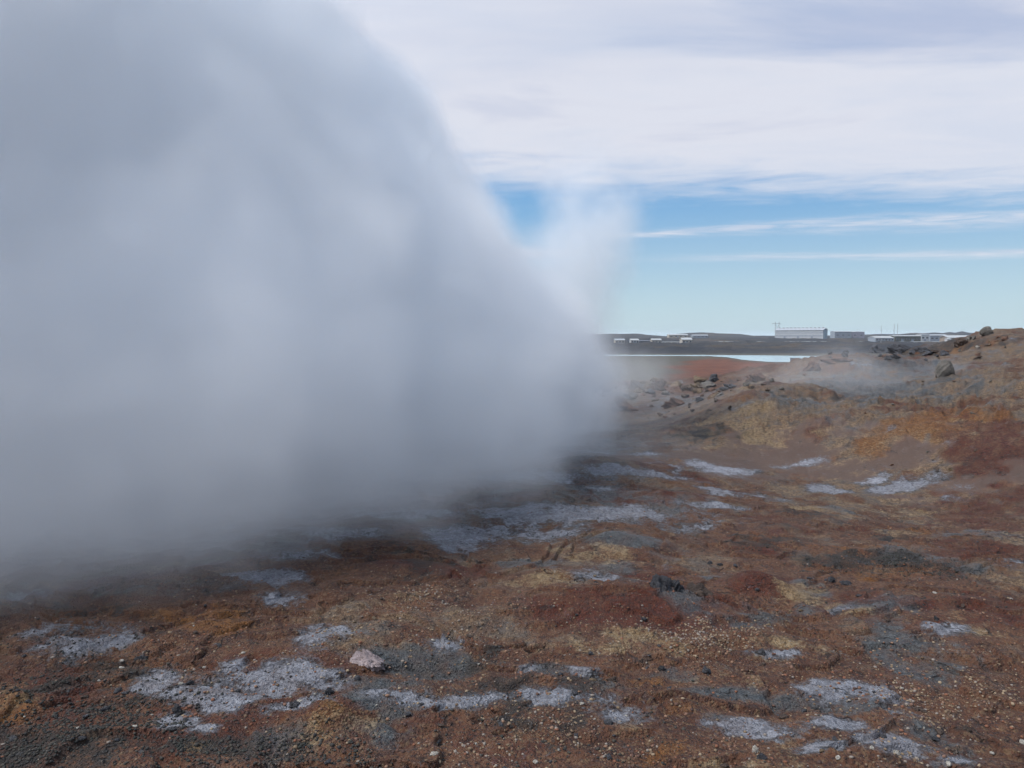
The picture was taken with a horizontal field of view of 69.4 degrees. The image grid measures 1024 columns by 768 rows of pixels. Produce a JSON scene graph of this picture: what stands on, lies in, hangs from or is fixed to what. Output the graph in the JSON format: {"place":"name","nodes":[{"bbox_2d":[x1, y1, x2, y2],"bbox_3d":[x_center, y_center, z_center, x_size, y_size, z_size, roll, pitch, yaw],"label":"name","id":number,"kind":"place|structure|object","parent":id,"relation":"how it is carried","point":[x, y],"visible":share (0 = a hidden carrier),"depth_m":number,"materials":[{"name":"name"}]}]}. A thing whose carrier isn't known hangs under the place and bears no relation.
{"place":"outdoors","nodes":[
{"label":"outdoors","id":0,"kind":"place"},
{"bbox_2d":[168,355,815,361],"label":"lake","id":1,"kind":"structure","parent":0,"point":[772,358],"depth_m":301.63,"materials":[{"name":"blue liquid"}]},
{"bbox_2d":[0,328,1023,767],"bbox_3d":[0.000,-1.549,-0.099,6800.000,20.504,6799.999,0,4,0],"label":"ground","id":2,"kind":"structure","parent":0,"point":[502,436],"depth_m":12.64,"materials":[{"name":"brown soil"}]},
{"bbox_2d":[8,735,16,740],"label":"loose stone","id":3,"kind":"object","parent":2,"relation":"on","point":[12,737],"visible":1,"depth_m":6.37,"materials":[{"name":"grey stone"}]},
{"bbox_2d":[78,736,86,740],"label":"loose stone","id":4,"kind":"object","parent":2,"relation":"on","point":[80,738],"visible":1,"depth_m":6.29,"materials":[{"name":"grey stone"}]},
{"bbox_2d":[80,695,88,698],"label":"loose stone","id":5,"kind":"object","parent":2,"relation":"on","point":[84,697],"visible":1,"depth_m":7.10,"materials":[{"name":"stone"}]},
{"bbox_2d":[98,706,109,710],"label":"loose stone","id":6,"kind":"object","parent":2,"relation":"on","point":[105,708],"visible":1,"depth_m":6.76,"materials":[{"name":"grey stone"}]},
{"bbox_2d":[113,687,121,693],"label":"loose stone","id":7,"kind":"object","parent":2,"relation":"on","point":[117,690],"visible":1,"depth_m":7.20,"materials":[{"name":"grey stone"}]},
{"bbox_2d":[134,655,147,659],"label":"stone","id":8,"kind":"object","parent":2,"relation":"on","point":[142,657],"visible":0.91,"depth_m":7.86,"materials":[{"name":"grey stone"}]},
{"bbox_2d":[169,726,176,730],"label":"loose stone","id":9,"kind":"object","parent":2,"relation":"on","point":[173,728],"visible":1,"depth_m":6.41,"materials":[{"name":"grey stone"}]},
{"bbox_2d":[172,703,180,713],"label":"stone","id":10,"kind":"object","parent":2,"relation":"on","point":[176,709],"visible":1,"depth_m":6.77,"materials":[{"name":"grey stone"}]},
{"bbox_2d":[185,680,193,684],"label":"stone","id":11,"kind":"object","parent":2,"relation":"on","point":[190,682],"visible":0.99,"depth_m":7.30,"materials":[{"name":"grey stone"}]},
{"bbox_2d":[289,700,299,707],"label":"stone","id":12,"kind":"object","parent":2,"relation":"on","point":[295,704],"visible":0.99,"depth_m":6.83,"materials":[{"name":"grey stone"}]},
{"bbox_2d":[324,687,333,695],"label":"stone","id":13,"kind":"object","parent":2,"relation":"on","point":[329,691],"visible":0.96,"depth_m":7.06,"materials":[{"name":"grey stone"}]},
{"bbox_2d":[350,649,384,671],"bbox_3d":[-1.529,2.950,7.846,0.414,0.244,0.318,10,-11,11],"label":"crust slab","id":14,"kind":"object","parent":2,"relation":"on","point":[367,659],"depth_m":7.77,"materials":[{"name":"white stone"}]},
{"bbox_2d":[430,751,438,755],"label":"loose stone","id":15,"kind":"object","parent":2,"relation":"on","point":[432,753],"visible":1,"depth_m":6.17,"materials":[{"name":"white stone"}]},
{"bbox_2d":[0,452,1021,767],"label":"dark grit","id":16,"kind":"object","parent":2,"relation":"on","point":[180,746],"visible":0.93,"depth_m":6.47,"materials":[{"name":"black gravel"}]},
{"bbox_2d":[589,381,598,389],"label":"rubble block","id":17,"kind":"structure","parent":2,"relation":"on","point":[593,385],"depth_m":44.35,"materials":[{"name":"grey stone"}]},
{"bbox_2d":[603,719,613,724],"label":"loose stone","id":18,"kind":"object","parent":2,"relation":"on","point":[608,722],"visible":1,"depth_m":6.74,"materials":[{"name":"grey stone"}]},
{"bbox_2d":[605,676,616,681],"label":"stone","id":19,"kind":"object","parent":2,"relation":"on","point":[613,678],"visible":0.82,"depth_m":7.57,"materials":[{"name":"stone"}]},
{"bbox_2d":[614,339,624,342],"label":"house","id":20,"kind":"structure","parent":2,"relation":"on","point":[619,340],"depth_m":588.99,"materials":[{"name":"metal"}]},
{"bbox_2d":[607,396,638,411],"bbox_3d":[5.527,1.099,36.858,1.559,1.001,1.176,-2,9,6],"label":"boulder","id":21,"kind":"object","parent":2,"relation":"on","point":[620,403],"visible":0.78,"depth_m":36.46,"materials":[{"name":"grey stone"}]},
{"bbox_2d":[614,392,637,399],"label":"boulder","id":22,"kind":"object","parent":2,"relation":"on","point":[629,395],"visible":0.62,"depth_m":40.97,"materials":[{"name":"grey stone"}]},
{"bbox_2d":[629,339,638,342],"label":"house","id":23,"kind":"structure","parent":2,"relation":"on","point":[633,340],"depth_m":589.04,"materials":[{"name":"paint"}]},
{"bbox_2d":[628,380,643,389],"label":"boulder","id":24,"kind":"object","parent":2,"relation":"on","point":[634,384],"visible":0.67,"depth_m":44.82,"materials":[{"name":"grey stone"}]},
{"bbox_2d":[639,380,651,384],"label":"rubble block","id":25,"kind":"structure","parent":2,"relation":"on","point":[643,382],"depth_m":47.26,"materials":[{"name":"grey stone"}]},
{"bbox_2d":[644,389,655,393],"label":"rubble block","id":26,"kind":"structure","parent":2,"relation":"on","point":[649,391],"depth_m":43.03,"materials":[{"name":"grey stone"}]},
{"bbox_2d":[650,339,661,342],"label":"house","id":27,"kind":"structure","parent":2,"relation":"on","point":[655,340],"depth_m":599.02,"materials":[{"name":"paint"}]},
{"bbox_2d":[649,380,664,390],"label":"boulder","id":28,"kind":"object","parent":2,"relation":"on","point":[658,385],"visible":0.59,"depth_m":44.98,"materials":[{"name":"grey stone"}]},
{"bbox_2d":[650,574,671,591],"bbox_3d":[1.966,2.702,9.826,0.342,0.328,0.285,-4,5,-45],"label":"lava rock","id":29,"kind":"object","parent":2,"relation":"on","point":[662,581],"visible":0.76,"depth_m":9.77,"materials":[{"name":"grey stone"}]},
{"bbox_2d":[652,377,670,383],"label":"rubble block","id":30,"kind":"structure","parent":2,"relation":"on","point":[656,378],"depth_m":50.02,"materials":[{"name":"grey stone"}]},
{"bbox_2d":[658,665,665,670],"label":"stone","id":31,"kind":"object","parent":2,"relation":"on","point":[661,667],"visible":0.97,"depth_m":7.79,"materials":[{"name":"grey stone"}]},
{"bbox_2d":[661,390,670,394],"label":"rubble block","id":32,"kind":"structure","parent":2,"relation":"on","point":[664,392],"depth_m":43.25,"materials":[{"name":"grey stone"}]},
{"bbox_2d":[661,397,684,408],"bbox_3d":[7.759,0.968,35.754,1.182,0.726,0.718,1,4,10],"label":"boulder","id":33,"kind":"object","parent":2,"relation":"on","point":[672,402],"visible":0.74,"depth_m":35.48,"materials":[{"name":"stone"}]},
{"bbox_2d":[664,385,681,392],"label":"boulder","id":34,"kind":"object","parent":2,"relation":"on","point":[676,388],"visible":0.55,"depth_m":44.79,"materials":[{"name":"grey stone"}]},
{"bbox_2d":[670,381,681,386],"bbox_3d":[10.383,0.067,46.754,0.735,0.534,1.218,0,4,8],"label":"rubble block","id":35,"kind":"object","parent":2,"relation":"on","point":[677,383],"depth_m":46.48,"materials":[{"name":"stone"}]},
{"bbox_2d":[667,334,687,337],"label":"long shed","id":36,"kind":"structure","parent":2,"relation":"on","point":[677,335],"depth_m":998.03,"materials":[{"name":"paint"}]},
{"bbox_2d":[671,579,684,591],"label":"lava rock","id":37,"kind":"object","parent":2,"relation":"on","point":[676,585],"visible":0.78,"depth_m":9.86,"materials":[{"name":"grey stone"}]},
{"bbox_2d":[679,338,692,342],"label":"house","id":38,"kind":"structure","parent":2,"relation":"on","point":[684,340],"depth_m":588.99,"materials":[{"name":"paint"}]},
{"bbox_2d":[681,385,693,390],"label":"boulder","id":39,"kind":"object","parent":2,"relation":"on","point":[686,388],"visible":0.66,"depth_m":44.86,"materials":[{"name":"grey stone"}]},
{"bbox_2d":[689,382,699,387],"bbox_3d":[11.232,0.225,45.126,1.010,0.667,0.514,-1,4,-14],"label":"rubble block","id":40,"kind":"object","parent":2,"relation":"on","point":[696,385],"depth_m":44.93,"materials":[{"name":"stone"}]},
{"bbox_2d":[692,388,701,392],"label":"rubble block","id":41,"kind":"object","parent":2,"relation":"on","point":[695,390],"depth_m":43.81,"materials":[{"name":"brown stone"}]},
{"bbox_2d":[686,582,712,596],"bbox_3d":[2.495,2.827,9.961,0.450,0.240,0.272,-3,12,-8],"label":"flat rock","id":42,"kind":"object","parent":2,"relation":"on","point":[700,589],"visible":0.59,"depth_m":9.95,"materials":[{"name":"brown stone"}]},
{"bbox_2d":[695,397,703,402],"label":"boulder","id":43,"kind":"object","parent":2,"relation":"on","point":[698,399],"visible":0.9,"depth_m":34.19,"materials":[{"name":"grey stone"}]},
{"bbox_2d":[693,375,706,382],"bbox_3d":[12.029,-0.218,47.287,0.838,0.658,0.892,1,4,12],"label":"rubble block","id":44,"kind":"object","parent":2,"relation":"on","point":[698,379],"depth_m":46.99,"materials":[{"name":"beige stone"}]},
{"bbox_2d":[691,335,708,337],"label":"shed","id":45,"kind":"structure","parent":2,"relation":"on","point":[699,336],"depth_m":1007.89,"materials":[{"name":"metal"}]},
{"bbox_2d":[702,666,710,674],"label":"stone","id":46,"kind":"object","parent":2,"relation":"on","point":[706,670],"visible":1,"depth_m":7.78,"materials":[{"name":"grey stone"}]},
{"bbox_2d":[700,380,715,388],"bbox_3d":[11.886,0.103,44.758,0.839,0.615,1.191,0,4,-1],"label":"rubble block","id":47,"kind":"object","parent":2,"relation":"on","point":[707,384],"depth_m":44.46,"materials":[{"name":"grey stone"}]},
{"bbox_2d":[708,374,718,381],"bbox_3d":[12.649,-0.294,46.658,0.684,0.658,0.853,-36,1,-39],"label":"rubble block","id":48,"kind":"object","parent":2,"relation":"on","point":[713,378],"depth_m":46.43,"materials":[{"name":"grey stone"}]},
{"bbox_2d":[719,763,728,767],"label":"loose stone","id":49,"kind":"object","parent":2,"relation":"on","point":[724,765],"visible":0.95,"depth_m":6.11,"materials":[{"name":"stone"}]},
{"bbox_2d":[719,384,736,390],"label":"boulder","id":50,"kind":"object","parent":2,"relation":"on","point":[727,387],"visible":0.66,"depth_m":36.48,"materials":[{"name":"grey stone"}]},
{"bbox_2d":[752,745,757,752],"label":"stone","id":51,"kind":"object","parent":2,"relation":"on","point":[755,749],"visible":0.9,"depth_m":6.24,"materials":[{"name":"white stone"}]},
{"bbox_2d":[745,372,765,381],"bbox_3d":[11.954,-0.253,36.428,0.944,0.676,0.789,0,5,-15],"label":"boulder","id":52,"kind":"object","parent":2,"relation":"on","point":[756,377],"visible":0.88,"depth_m":36.22,"materials":[{"name":"grey stone"}]},
{"bbox_2d":[756,753,766,759],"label":"stone","id":53,"kind":"object","parent":2,"relation":"on","point":[762,756],"visible":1,"depth_m":6.11,"materials":[{"name":"grey stone"}]},
{"bbox_2d":[757,648,765,655],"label":"stone","id":54,"kind":"object","parent":2,"relation":"on","point":[761,651],"visible":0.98,"depth_m":8.21,"materials":[{"name":"grey stone"}]},
{"bbox_2d":[779,713,788,718],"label":"loose stone","id":55,"kind":"object","parent":2,"relation":"on","point":[783,716],"visible":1,"depth_m":6.91,"materials":[{"name":"stone"}]},
{"bbox_2d":[775,327,827,338],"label":"industrial hall","id":56,"kind":"structure","parent":2,"relation":"on","point":[803,332],"depth_m":896.60,"materials":[{"name":"metal"}]},
{"bbox_2d":[802,361,820,370],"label":"boulder","id":57,"kind":"object","parent":2,"relation":"on","point":[812,366],"visible":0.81,"depth_m":39.27,"materials":[{"name":"grey stone"}]},
{"bbox_2d":[718,341,938,341],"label":"steam pipeline","id":58,"kind":"object","parent":2,"relation":"on","point":[825,341],"depth_m":658.57,"materials":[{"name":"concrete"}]},
{"bbox_2d":[828,576,835,581],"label":"stone","id":59,"kind":"object","parent":2,"relation":"on","point":[831,579],"visible":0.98,"depth_m":10.79,"materials":[{"name":"grey stone"}]},
{"bbox_2d":[820,356,852,363],"bbox_3d":[17.573,-1.217,40.099,1.632,0.624,0.855,3,5,40],"label":"boulder","id":60,"kind":"object","parent":2,"relation":"on","point":[834,360],"visible":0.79,"depth_m":39.87,"materials":[{"name":"grey stone"}]},
{"bbox_2d":[830,331,850,337],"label":"industrial shed","id":61,"kind":"structure","parent":2,"relation":"on","point":[840,334],"depth_m":918.11,"materials":[{"name":"metal"}]},
{"bbox_2d":[840,580,851,585],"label":"stone","id":62,"kind":"object","parent":2,"relation":"on","point":[846,582],"visible":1,"depth_m":10.69,"materials":[{"name":"grey stone"}]},
{"bbox_2d":[851,331,864,337],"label":"industrial shed","id":63,"kind":"structure","parent":2,"relation":"on","point":[857,334],"depth_m":923.02,"materials":[{"name":"metal"}]},
{"bbox_2d":[869,344,887,352],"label":"boulder","id":64,"kind":"object","parent":2,"relation":"on","point":[875,348],"visible":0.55,"depth_m":323.66,"materials":[{"name":"grey stone"}]},
{"bbox_2d":[868,336,893,341],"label":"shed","id":65,"kind":"object","parent":2,"relation":"on","point":[879,338],"visible":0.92,"depth_m":639.79,"materials":[{"name":"paint"}]},
{"bbox_2d":[889,353,900,358],"bbox_3d":[20.804,-1.476,40.151,0.572,0.278,0.457,23,-27,-15],"label":"rubble block","id":66,"kind":"object","parent":2,"relation":"on","point":[895,355],"depth_m":40.03,"materials":[{"name":"grey stone"}]},
{"bbox_2d":[887,344,911,353],"bbox_3d":[26.438,-2.207,50.328,1.792,1.044,1.305,-3,5,-39],"label":"boulder","id":67,"kind":"object","parent":2,"relation":"on","point":[897,349],"visible":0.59,"depth_m":50.05,"materials":[{"name":"grey stone"}]},
{"bbox_2d":[890,335,920,340],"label":"long shed","id":68,"kind":"structure","parent":2,"relation":"on","point":[907,337],"depth_m":658.73,"materials":[{"name":"paint"}]},
{"bbox_2d":[912,347,927,354],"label":"boulder","id":69,"kind":"object","parent":2,"relation":"on","point":[921,349],"visible":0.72,"depth_m":47.36,"materials":[{"name":"grey stone"}]},
{"bbox_2d":[915,334,929,340],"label":"storage block","id":70,"kind":"structure","parent":2,"relation":"on","point":[924,337],"depth_m":698.58,"materials":[{"name":"metal"}]},
{"bbox_2d":[922,351,932,355],"bbox_3d":[25.702,-1.881,45.786,0.718,0.305,0.497,-17,1,-19],"label":"rubble block","id":71,"kind":"object","parent":2,"relation":"on","point":[926,353],"depth_m":45.68,"materials":[{"name":"grey stone"}]},
{"bbox_2d":[930,736,939,741],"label":"loose stone","id":72,"kind":"object","parent":2,"relation":"on","point":[936,738],"visible":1,"depth_m":6.57,"materials":[{"name":"grey stone"}]},
{"bbox_2d":[929,334,944,340],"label":"long shed","id":73,"kind":"structure","parent":2,"relation":"on","point":[933,337],"depth_m":718.58,"materials":[{"name":"metal"}]},
{"bbox_2d":[935,728,942,734],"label":"loose stone","id":74,"kind":"object","parent":2,"relation":"on","point":[939,731],"visible":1,"depth_m":6.67,"materials":[{"name":"grey stone"}]},
{"bbox_2d":[940,350,948,355],"bbox_3d":[24.075,-1.679,41.154,0.468,0.422,0.535,4,15,-8],"label":"rubble block","id":75,"kind":"object","parent":2,"relation":"on","point":[942,352],"depth_m":41.09,"materials":[{"name":"grey stone"}]},
{"bbox_2d":[935,360,954,377],"bbox_3d":[18.102,-0.499,30.948,0.716,1.011,0.564,2,0,5],"label":"boulder","id":76,"kind":"object","parent":2,"relation":"on","point":[944,368],"visible":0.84,"depth_m":30.80,"materials":[{"name":"grey stone"}]},
{"bbox_2d":[939,335,966,341],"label":"long shed","id":77,"kind":"structure","parent":2,"relation":"on","point":[942,338],"depth_m":644.54,"materials":[{"name":"paint"}]},
{"bbox_2d":[953,337,967,346],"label":"boulder","id":78,"kind":"object","parent":2,"relation":"on","point":[959,341],"visible":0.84,"depth_m":44.67,"materials":[{"name":"brown stone"}]},
{"bbox_2d":[962,725,971,732],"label":"stone","id":79,"kind":"object","parent":2,"relation":"on","point":[966,728],"visible":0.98,"depth_m":6.66,"materials":[{"name":"stone"}]},
{"bbox_2d":[966,336,975,340],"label":"boulder","id":80,"kind":"object","parent":2,"relation":"on","point":[968,338],"visible":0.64,"depth_m":45.16,"materials":[{"name":"grey stone"}]},
{"bbox_2d":[979,326,993,335],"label":"boulder","id":81,"kind":"object","parent":2,"relation":"on","point":[985,331],"visible":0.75,"depth_m":44.56,"materials":[{"name":"grey stone"}]},
{"bbox_2d":[1001,335,1007,340],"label":"rubble block","id":82,"kind":"object","parent":2,"relation":"on","point":[1003,338],"depth_m":41.68,"materials":[{"name":"brown stone"}]},
{"bbox_2d":[0,465,1023,767],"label":"pale gravel","id":83,"kind":"structure","parent":0,"point":[718,643],"depth_m":7.62,"materials":[{"name":"beige gravel"}]},
{"bbox_2d":[0,0,1023,335],"label":"sky","id":84,"kind":"structure","parent":0,"point":[265,167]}
]}

